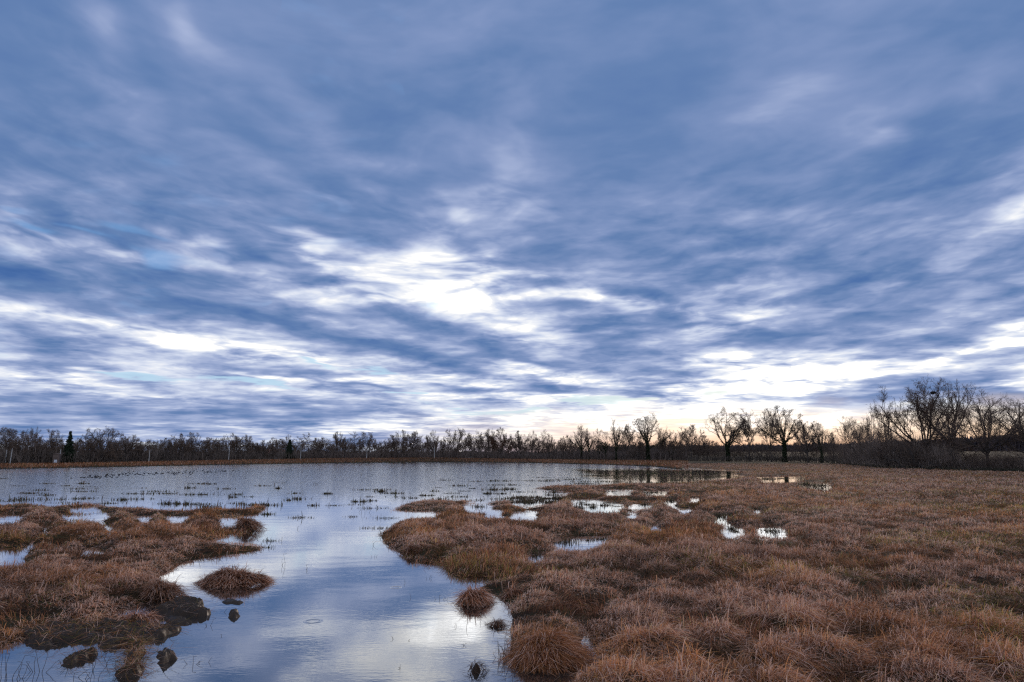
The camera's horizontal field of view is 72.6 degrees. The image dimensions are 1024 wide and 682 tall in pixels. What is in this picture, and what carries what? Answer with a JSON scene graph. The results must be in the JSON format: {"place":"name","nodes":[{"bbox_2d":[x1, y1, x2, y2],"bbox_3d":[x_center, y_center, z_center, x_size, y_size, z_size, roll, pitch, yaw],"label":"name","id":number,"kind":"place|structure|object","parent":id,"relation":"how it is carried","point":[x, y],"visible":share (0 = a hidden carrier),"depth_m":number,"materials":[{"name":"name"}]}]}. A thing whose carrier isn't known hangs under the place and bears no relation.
{"place":"outdoors","nodes":[
{"label":"outdoors","id":0,"kind":"place"},
{"bbox_2d":[0,462,832,681],"bbox_3d":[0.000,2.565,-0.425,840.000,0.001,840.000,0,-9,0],"label":"water","id":1,"kind":"structure","parent":0,"point":[338,600],"depth_m":15.71,"materials":[{"name":"liquid"}]},
{"bbox_2d":[1,651,28,678],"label":"dead stalk","id":2,"kind":"object","parent":1,"relation":"in","point":[16,670],"visible":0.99,"depth_m":8.29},
{"bbox_2d":[42,636,122,666],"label":"mud ridge","id":3,"kind":"structure","parent":1,"relation":"in","point":[75,656],"depth_m":9.05,"materials":[{"name":"soil"}]},
{"bbox_2d":[100,625,166,680],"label":"mud spur","id":4,"kind":"structure","parent":1,"relation":"on","point":[134,668],"depth_m":8.85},
{"bbox_2d":[141,641,191,664],"bbox_3d":[-4.459,4.074,9.164,0.745,0.338,0.884,0,-9,0],"label":"mud clod","id":5,"kind":"object","parent":1,"relation":"on","point":[169,653],"visible":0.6,"depth_m":9.02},
{"bbox_2d":[162,615,191,624],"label":"mud shoal","id":6,"kind":"structure","parent":1,"relation":"on","point":[175,620],"depth_m":11.06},
{"bbox_2d":[149,594,217,616],"bbox_3d":[-5.588,4.514,11.966,1.505,0.390,1.376,0,-9,0],"label":"mud clod","id":7,"kind":"object","parent":1,"relation":"in","point":[182,605],"visible":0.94,"depth_m":11.68,"materials":[{"name":"soil"}]},
{"bbox_2d":[222,598,242,603],"bbox_3d":[-5.077,4.754,12.611,0.632,0.124,0.396,-7,-12,37],"label":"mud flake","id":8,"kind":"object","parent":1,"relation":"on","point":[229,600],"visible":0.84,"depth_m":12.55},
{"bbox_2d":[228,609,239,618],"bbox_3d":[-4.573,4.542,11.520,0.329,0.186,0.626,4,-10,-24],"label":"mud clod","id":9,"kind":"object","parent":1,"relation":"on","point":[234,613],"visible":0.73,"depth_m":11.46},
{"bbox_2d":[459,657,493,674],"bbox_3d":[-0.436,4.020,8.531,0.508,0.302,0.499,0,-9,0],"label":"grass tussock","id":10,"kind":"object","parent":1,"relation":"in","point":[476,668],"depth_m":8.52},
{"bbox_2d":[527,541,541,555],"bbox_3d":[0.579,5.551,18.912,0.762,0.529,0.889,0,-9,0],"label":"sedge patch","id":11,"kind":"object","parent":1,"relation":"on","point":[536,551],"visible":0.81,"depth_m":18.74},
{"bbox_2d":[0,451,1023,681],"bbox_3d":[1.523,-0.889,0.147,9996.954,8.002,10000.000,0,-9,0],"label":"ground","id":12,"kind":"structure","parent":0,"point":[52,612],"depth_m":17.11,"materials":[{"name":"plant"}]},
{"bbox_2d":[0,427,7,447],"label":"bare tree","id":13,"kind":"object","parent":12,"relation":"on","point":[2,435],"visible":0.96,"depth_m":247.38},
{"bbox_2d":[1,428,16,453],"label":"bare tree","id":14,"kind":"object","parent":12,"relation":"on","point":[11,438],"visible":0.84,"depth_m":249.01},
{"bbox_2d":[8,434,37,463],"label":"bare tree","id":15,"kind":"object","parent":12,"relation":"on","point":[19,442],"visible":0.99,"depth_m":233.59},
{"bbox_2d":[22,426,43,445],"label":"bare tree","id":16,"kind":"object","parent":12,"relation":"on","point":[33,435],"visible":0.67,"depth_m":251.34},
{"bbox_2d":[29,436,51,462],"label":"bare tree","id":17,"kind":"object","parent":12,"relation":"on","point":[39,445],"visible":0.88,"depth_m":238.54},
{"bbox_2d":[38,429,64,462],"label":"bare tree","id":18,"kind":"object","parent":12,"relation":"on","point":[53,444],"visible":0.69,"depth_m":246.46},
{"bbox_2d":[52,453,60,462],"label":"brick tower","id":19,"kind":"structure","parent":12,"relation":"on","point":[56,457],"depth_m":238.64,"materials":[{"name":"white brick"}]},
{"bbox_2d":[60,431,76,462],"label":"fir tree","id":20,"kind":"object","parent":12,"relation":"on","point":[69,445],"visible":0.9,"depth_m":246.27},
{"bbox_2d":[79,436,101,461],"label":"bare tree","id":21,"kind":"object","parent":12,"relation":"on","point":[88,444],"visible":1,"depth_m":250.42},
{"bbox_2d":[10,611,190,647],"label":"mud bank","id":22,"kind":"structure","parent":12,"relation":"on","point":[48,634],"depth_m":10.19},
{"bbox_2d":[79,425,124,461],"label":"bare tree","id":23,"kind":"object","parent":12,"relation":"on","point":[111,436],"visible":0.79,"depth_m":257.07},
{"bbox_2d":[102,441,123,461],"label":"bare tree","id":24,"kind":"object","parent":12,"relation":"on","point":[114,449],"visible":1,"depth_m":254.27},
{"bbox_2d":[115,433,143,461],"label":"bare tree","id":25,"kind":"object","parent":12,"relation":"on","point":[131,445],"visible":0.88,"depth_m":263.57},
{"bbox_2d":[112,606,165,623],"bbox_3d":[-5.926,4.437,11.049,1.067,0.432,0.905,0,-9,0],"label":"grass tussock","id":26,"kind":"object","parent":12,"relation":"on","point":[142,615],"depth_m":11.03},
{"bbox_2d":[132,441,147,460],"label":"bare tree","id":27,"kind":"object","parent":12,"relation":"on","point":[141,451],"visible":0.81,"depth_m":268.32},
{"bbox_2d":[0,443,304,463],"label":"thicket","id":28,"kind":"object","parent":12,"relation":"on","point":[157,456],"visible":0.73,"depth_m":275.33,"materials":[{"name":"plant"}]},
{"bbox_2d":[133,574,199,602],"bbox_3d":[-6.508,4.681,12.974,1.472,0.804,1.298,3,-10,-16],"label":"grass tussock","id":29,"kind":"object","parent":12,"relation":"on","point":[160,590],"depth_m":12.86,"materials":[{"name":"plant"}]},
{"bbox_2d":[156,438,176,460],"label":"bare tree","id":30,"kind":"object","parent":12,"relation":"on","point":[167,444],"visible":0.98,"depth_m":279.68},
{"bbox_2d":[170,433,189,458],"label":"bare tree","id":31,"kind":"object","parent":12,"relation":"on","point":[181,441],"visible":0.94,"depth_m":284.59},
{"bbox_2d":[179,432,203,459],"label":"bare tree","id":32,"kind":"object","parent":12,"relation":"on","point":[195,448],"visible":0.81,"depth_m":290.66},
{"bbox_2d":[194,437,215,459],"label":"bare tree","id":33,"kind":"object","parent":12,"relation":"on","point":[205,448],"visible":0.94,"depth_m":295.78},
{"bbox_2d":[210,438,224,459],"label":"bare tree","id":34,"kind":"object","parent":12,"relation":"on","point":[220,445],"visible":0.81,"depth_m":306.92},
{"bbox_2d":[221,432,234,454],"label":"bare tree","id":35,"kind":"object","parent":12,"relation":"on","point":[226,445],"visible":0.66,"depth_m":312.56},
{"bbox_2d":[189,563,275,588],"bbox_3d":[-5.784,4.957,14.567,2.187,0.744,1.684,0,-9,0],"label":"grass tussock","id":36,"kind":"object","parent":12,"relation":"on","point":[226,577],"depth_m":14.35,"materials":[{"name":"plant"}]},
{"bbox_2d":[228,435,243,459],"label":"bare tree","id":37,"kind":"object","parent":12,"relation":"on","point":[237,443],"visible":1,"depth_m":309.54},
{"bbox_2d":[236,435,256,458],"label":"bare tree","id":38,"kind":"object","parent":12,"relation":"on","point":[249,444],"visible":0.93,"depth_m":313.26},
{"bbox_2d":[0,498,494,647],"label":"marsh grass","id":39,"kind":"structure","parent":12,"relation":"on","point":[56,572],"depth_m":19.00,"materials":[{"name":"plant"}]},
{"bbox_2d":[231,516,267,531],"bbox_3d":[-9.489,6.618,25.000,1.612,0.904,1.638,-4,-10,22],"label":"grass tussock","id":40,"kind":"object","parent":12,"relation":"on","point":[246,523],"depth_m":24.84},
{"bbox_2d":[258,440,270,459],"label":"bare tree","id":41,"kind":"object","parent":12,"relation":"on","point":[263,450],"visible":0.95,"depth_m":318.03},
{"bbox_2d":[267,442,278,458],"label":"bare tree","id":42,"kind":"object","parent":12,"relation":"on","point":[272,447],"visible":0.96,"depth_m":321.92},
{"bbox_2d":[283,439,294,458],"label":"fir tree","id":43,"kind":"object","parent":12,"relation":"on","point":[289,449],"visible":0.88,"depth_m":331.65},
{"bbox_2d":[311,437,326,452],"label":"bare tree","id":44,"kind":"object","parent":12,"relation":"on","point":[320,444],"visible":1,"depth_m":344.16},
{"bbox_2d":[329,431,341,456],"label":"bare tree","id":45,"kind":"object","parent":12,"relation":"on","point":[335,438],"visible":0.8,"depth_m":358.78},
{"bbox_2d":[0,457,688,468],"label":"bank grass","id":46,"kind":"structure","parent":12,"relation":"on","point":[276,461],"depth_m":252.32,"materials":[{"name":"plant"}]},
{"bbox_2d":[339,436,351,457],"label":"bare tree","id":47,"kind":"object","parent":12,"relation":"on","point":[342,444],"visible":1,"depth_m":353.81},
{"bbox_2d":[359,432,377,457],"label":"bare tree","id":48,"kind":"object","parent":12,"relation":"on","point":[369,442],"visible":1,"depth_m":370.88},
{"bbox_2d":[380,435,405,457],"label":"bare tree","id":49,"kind":"object","parent":12,"relation":"on","point":[394,443],"visible":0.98,"depth_m":364.52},
{"bbox_2d":[396,430,411,452],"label":"bare tree","id":50,"kind":"object","parent":12,"relation":"on","point":[403,440],"visible":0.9,"depth_m":371.26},
{"bbox_2d":[399,543,420,554],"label":"grass tussock","id":51,"kind":"object","parent":12,"relation":"on","point":[407,550],"depth_m":18.68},
{"bbox_2d":[404,430,422,457],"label":"bare tree","id":52,"kind":"object","parent":12,"relation":"on","point":[417,442],"visible":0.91,"depth_m":372.22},
{"bbox_2d":[424,430,438,449],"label":"bare tree","id":53,"kind":"object","parent":12,"relation":"on","point":[431,441],"visible":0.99,"depth_m":380.42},
{"bbox_2d":[437,438,448,452],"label":"bare tree","id":54,"kind":"object","parent":12,"relation":"on","point":[441,445],"visible":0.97,"depth_m":372.53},
{"bbox_2d":[443,428,469,457],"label":"bare tree","id":55,"kind":"object","parent":12,"relation":"on","point":[461,434],"visible":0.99,"depth_m":377.07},
{"bbox_2d":[462,432,476,456],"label":"bare tree","id":56,"kind":"object","parent":12,"relation":"on","point":[470,439],"visible":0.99,"depth_m":375.79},
{"bbox_2d":[446,577,496,607],"bbox_3d":[-0.701,4.632,12.617,1.256,0.660,1.231,0,-9,0],"label":"grass tussock","id":57,"kind":"object","parent":12,"relation":"on","point":[474,597],"depth_m":12.45,"materials":[{"name":"plant"}]},
{"bbox_2d":[473,431,489,457],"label":"bare tree","id":58,"kind":"object","parent":12,"relation":"on","point":[480,438],"visible":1,"depth_m":378.96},
{"bbox_2d":[480,430,495,456],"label":"bare tree","id":59,"kind":"object","parent":12,"relation":"on","point":[487,438],"visible":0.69,"depth_m":379.58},
{"bbox_2d":[303,445,688,459],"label":"thicket","id":60,"kind":"object","parent":12,"relation":"on","point":[416,453],"visible":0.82,"depth_m":362.83,"materials":[{"name":"plant"}]},
{"bbox_2d":[485,616,508,628],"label":"grass tussock","id":61,"kind":"object","parent":12,"relation":"on","point":[494,624],"depth_m":10.82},
{"bbox_2d":[489,428,513,458],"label":"brown leaved tree","id":62,"kind":"object","parent":12,"relation":"on","point":[493,441],"visible":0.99,"depth_m":371.40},
{"bbox_2d":[493,628,515,658],"bbox_3d":[-0.097,3.970,9.140,0.337,0.464,0.200,1,-9,-5],"label":"stem clump","id":63,"kind":"object","parent":12,"relation":"on","point":[504,644],"visible":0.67,"depth_m":9.12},
{"bbox_2d":[496,582,523,600],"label":"grass tussock","id":64,"kind":"object","parent":12,"relation":"on","point":[509,594],"depth_m":12.88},
{"bbox_2d":[511,431,528,457],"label":"bare tree","id":65,"kind":"object","parent":12,"relation":"on","point":[518,440],"visible":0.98,"depth_m":372.89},
{"bbox_2d":[527,431,537,451],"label":"bare tree","id":66,"kind":"object","parent":12,"relation":"on","point":[533,442],"visible":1,"depth_m":370.86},
{"bbox_2d":[483,619,604,676],"bbox_3d":[0.452,4.029,9.075,1.807,0.821,1.770,0,-9,0],"label":"grass tussock","id":67,"kind":"object","parent":12,"relation":"on","point":[531,652],"depth_m":8.84,"materials":[{"name":"plant"}]},
{"bbox_2d":[542,433,556,458],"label":"bare tree","id":68,"kind":"object","parent":12,"relation":"on","point":[548,444],"visible":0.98,"depth_m":362.28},
{"bbox_2d":[558,435,575,458],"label":"bare tree","id":69,"kind":"object","parent":12,"relation":"on","point":[562,446],"visible":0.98,"depth_m":358.53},
{"bbox_2d":[566,426,590,459],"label":"ivy clad tree","id":70,"kind":"object","parent":12,"relation":"on","point":[580,443],"visible":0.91,"depth_m":355.64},
{"bbox_2d":[582,428,595,459],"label":"ivy clad tree","id":71,"kind":"object","parent":12,"relation":"on","point":[588,447],"visible":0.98,"depth_m":352.43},
{"bbox_2d":[597,432,610,459],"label":"ivy clad tree","id":72,"kind":"object","parent":12,"relation":"on","point":[605,446],"visible":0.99,"depth_m":348.66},
{"bbox_2d":[608,417,623,459],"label":"ivy clad tree","id":73,"kind":"object","parent":12,"relation":"on","point":[615,436],"visible":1,"depth_m":342.38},
{"bbox_2d":[616,424,635,459],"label":"bare tree","id":74,"kind":"object","parent":12,"relation":"on","point":[627,438],"visible":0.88,"depth_m":345.41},
{"bbox_2d":[626,436,650,459],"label":"bare tree","id":75,"kind":"object","parent":12,"relation":"on","point":[639,445],"visible":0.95,"depth_m":335.07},
{"bbox_2d":[629,412,673,460],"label":"ivy clad tree","id":76,"kind":"object","parent":12,"relation":"on","point":[644,434],"visible":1,"depth_m":331.16,"materials":[{"name":"plant"}]},
{"bbox_2d":[656,430,671,458],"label":"bare tree","id":77,"kind":"object","parent":12,"relation":"on","point":[661,444],"visible":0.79,"depth_m":332.89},
{"bbox_2d":[664,432,689,458],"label":"bare tree","id":78,"kind":"object","parent":12,"relation":"on","point":[675,442],"visible":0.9,"depth_m":325.95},
{"bbox_2d":[680,424,704,456],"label":"bare tree","id":79,"kind":"object","parent":12,"relation":"on","point":[689,441],"visible":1,"depth_m":317.89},
{"bbox_2d":[692,435,713,460],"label":"bare tree","id":80,"kind":"object","parent":12,"relation":"on","point":[706,442],"visible":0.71,"depth_m":331.99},
{"bbox_2d":[696,440,719,456],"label":"bare shrub","id":81,"kind":"object","parent":12,"relation":"on","point":[710,452],"visible":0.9,"depth_m":322.32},
{"bbox_2d":[700,407,751,460],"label":"ivy clad tree","id":82,"kind":"object","parent":12,"relation":"on","point":[732,437],"visible":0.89,"depth_m":303.10,"materials":[{"name":"plant"}]},
{"bbox_2d":[728,411,762,461],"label":"bare tree","id":83,"kind":"object","parent":12,"relation":"on","point":[747,431],"visible":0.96,"depth_m":296.89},
{"bbox_2d":[745,441,776,460],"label":"bare shrub","id":84,"kind":"object","parent":12,"relation":"on","point":[752,449],"visible":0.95,"depth_m":294.58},
{"bbox_2d":[753,443,780,459],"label":"bare shrub","id":85,"kind":"object","parent":12,"relation":"on","point":[766,451],"visible":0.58,"depth_m":298.08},
{"bbox_2d":[756,408,781,461],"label":"bare tree","id":86,"kind":"object","parent":12,"relation":"on","point":[774,433],"visible":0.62,"depth_m":288.89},
{"bbox_2d":[688,453,853,464],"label":"sunset thicket","id":87,"kind":"object","parent":12,"relation":"on","point":[748,458],"visible":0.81,"depth_m":288.30,"materials":[{"name":"plant"}]},
{"bbox_2d":[751,402,808,461],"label":"ivy clad tree","id":88,"kind":"object","parent":12,"relation":"on","point":[780,431],"visible":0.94,"depth_m":282.06,"materials":[{"name":"plant"}]},
{"bbox_2d":[788,418,820,461],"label":"bare tree","id":89,"kind":"object","parent":12,"relation":"on","point":[802,438],"visible":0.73,"depth_m":266.35,"materials":[{"name":"plant"}]},
{"bbox_2d":[609,434,1023,451],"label":"distant wood","id":90,"kind":"object","parent":12,"relation":"on","point":[968,449],"visible":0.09,"depth_m":641.95,"materials":[{"name":"plant"}]},
{"bbox_2d":[804,421,835,462],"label":"ivy clad tree","id":91,"kind":"object","parent":12,"relation":"on","point":[821,434],"visible":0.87,"depth_m":257.09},
{"bbox_2d":[821,432,843,462],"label":"bare tree","id":92,"kind":"object","parent":12,"relation":"on","point":[833,440],"visible":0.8,"depth_m":235.70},
{"bbox_2d":[834,414,863,462],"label":"bare tree","id":93,"kind":"object","parent":12,"relation":"on","point":[845,429],"visible":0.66,"depth_m":194.29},
{"bbox_2d":[837,436,863,462],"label":"bare shrub","id":94,"kind":"object","parent":12,"relation":"on","point":[847,452],"visible":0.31,"depth_m":181.97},
{"bbox_2d":[840,429,875,463],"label":"bare shrub","id":95,"kind":"object","parent":12,"relation":"on","point":[855,445],"visible":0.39,"depth_m":173.27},
{"bbox_2d":[846,419,870,451],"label":"bare tree","id":96,"kind":"object","parent":12,"relation":"on","point":[855,434],"visible":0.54,"depth_m":177.09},
{"bbox_2d":[839,426,887,463],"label":"bare shrub","id":97,"kind":"object","parent":12,"relation":"on","point":[859,441],"visible":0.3,"depth_m":168.53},
{"bbox_2d":[859,435,879,463],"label":"bare shrub","id":98,"kind":"object","parent":12,"relation":"on","point":[868,449],"visible":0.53,"depth_m":157.76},
{"bbox_2d":[858,413,883,445],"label":"bare tree","id":99,"kind":"object","parent":12,"relation":"on","point":[869,426],"visible":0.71,"depth_m":163.19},
{"bbox_2d":[874,410,895,465],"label":"bare tree","id":100,"kind":"object","parent":12,"relation":"on","point":[884,431],"visible":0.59,"depth_m":150.24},
{"bbox_2d":[862,433,908,466],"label":"bare shrub","id":101,"kind":"object","parent":12,"relation":"on","point":[880,451],"visible":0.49,"depth_m":148.59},
{"bbox_2d":[877,430,932,466],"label":"bare shrub","id":102,"kind":"object","parent":12,"relation":"on","point":[899,443],"visible":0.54,"depth_m":140.86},
{"bbox_2d":[895,438,925,466],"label":"bare shrub","id":103,"kind":"object","parent":12,"relation":"on","point":[910,452],"visible":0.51,"depth_m":137.38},
{"bbox_2d":[897,430,935,467],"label":"bare shrub","id":104,"kind":"object","parent":12,"relation":"on","point":[914,450],"visible":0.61,"depth_m":136.15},
{"bbox_2d":[865,376,977,457],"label":"oak tree","id":105,"kind":"object","parent":12,"relation":"on","point":[898,421],"visible":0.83,"depth_m":139.19,"materials":[{"name":"plant"}]},
{"bbox_2d":[827,459,1023,471],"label":"bramble edge","id":106,"kind":"object","parent":12,"relation":"on","point":[956,468],"visible":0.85,"depth_m":124.85,"materials":[{"name":"plant"}]},
{"bbox_2d":[842,428,1023,470],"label":"oak thicket","id":107,"kind":"object","parent":12,"relation":"on","point":[935,461],"visible":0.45,"depth_m":138.12,"materials":[{"name":"plant"}]},
{"bbox_2d":[918,443,962,466],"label":"bare shrub","id":108,"kind":"object","parent":12,"relation":"on","point":[934,456],"visible":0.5,"depth_m":130.57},
{"bbox_2d":[921,441,965,466],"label":"bare shrub","id":109,"kind":"object","parent":12,"relation":"on","point":[928,449],"visible":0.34,"depth_m":131.22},
{"bbox_2d":[907,379,998,459],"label":"oak tree","id":110,"kind":"object","parent":12,"relation":"on","point":[960,406],"visible":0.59,"depth_m":136.23,"materials":[{"name":"plant"}]},
{"bbox_2d":[929,446,995,465],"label":"bare shrub","id":111,"kind":"object","parent":12,"relation":"on","point":[963,454],"visible":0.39,"depth_m":128.07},
{"bbox_2d":[943,453,995,467],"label":"bare shrub","id":112,"kind":"object","parent":12,"relation":"on","point":[967,463],"visible":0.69,"depth_m":123.82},
{"bbox_2d":[922,388,1023,464],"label":"oak tree","id":113,"kind":"object","parent":12,"relation":"on","point":[981,425],"visible":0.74,"depth_m":125.60,"materials":[{"name":"plant"}]},
{"bbox_2d":[971,454,1022,469],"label":"bare shrub","id":114,"kind":"object","parent":12,"relation":"on","point":[999,462],"visible":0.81,"depth_m":116.86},
{"bbox_2d":[974,449,1020,467],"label":"bare shrub","id":115,"kind":"object","parent":12,"relation":"on","point":[980,458],"visible":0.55,"depth_m":119.35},
{"bbox_2d":[974,395,1023,456],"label":"oak tree","id":116,"kind":"object","parent":12,"relation":"on","point":[1020,432],"visible":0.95,"depth_m":118.63,"materials":[{"name":"plant"}]},
{"bbox_2d":[983,453,1023,469],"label":"bare shrub","id":117,"kind":"object","parent":12,"relation":"on","point":[1011,466],"visible":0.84,"depth_m":115.49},
{"bbox_2d":[0,0,1023,452],"label":"sky","id":118,"kind":"structure","parent":0,"point":[262,220],"materials":[{"name":"blue"}]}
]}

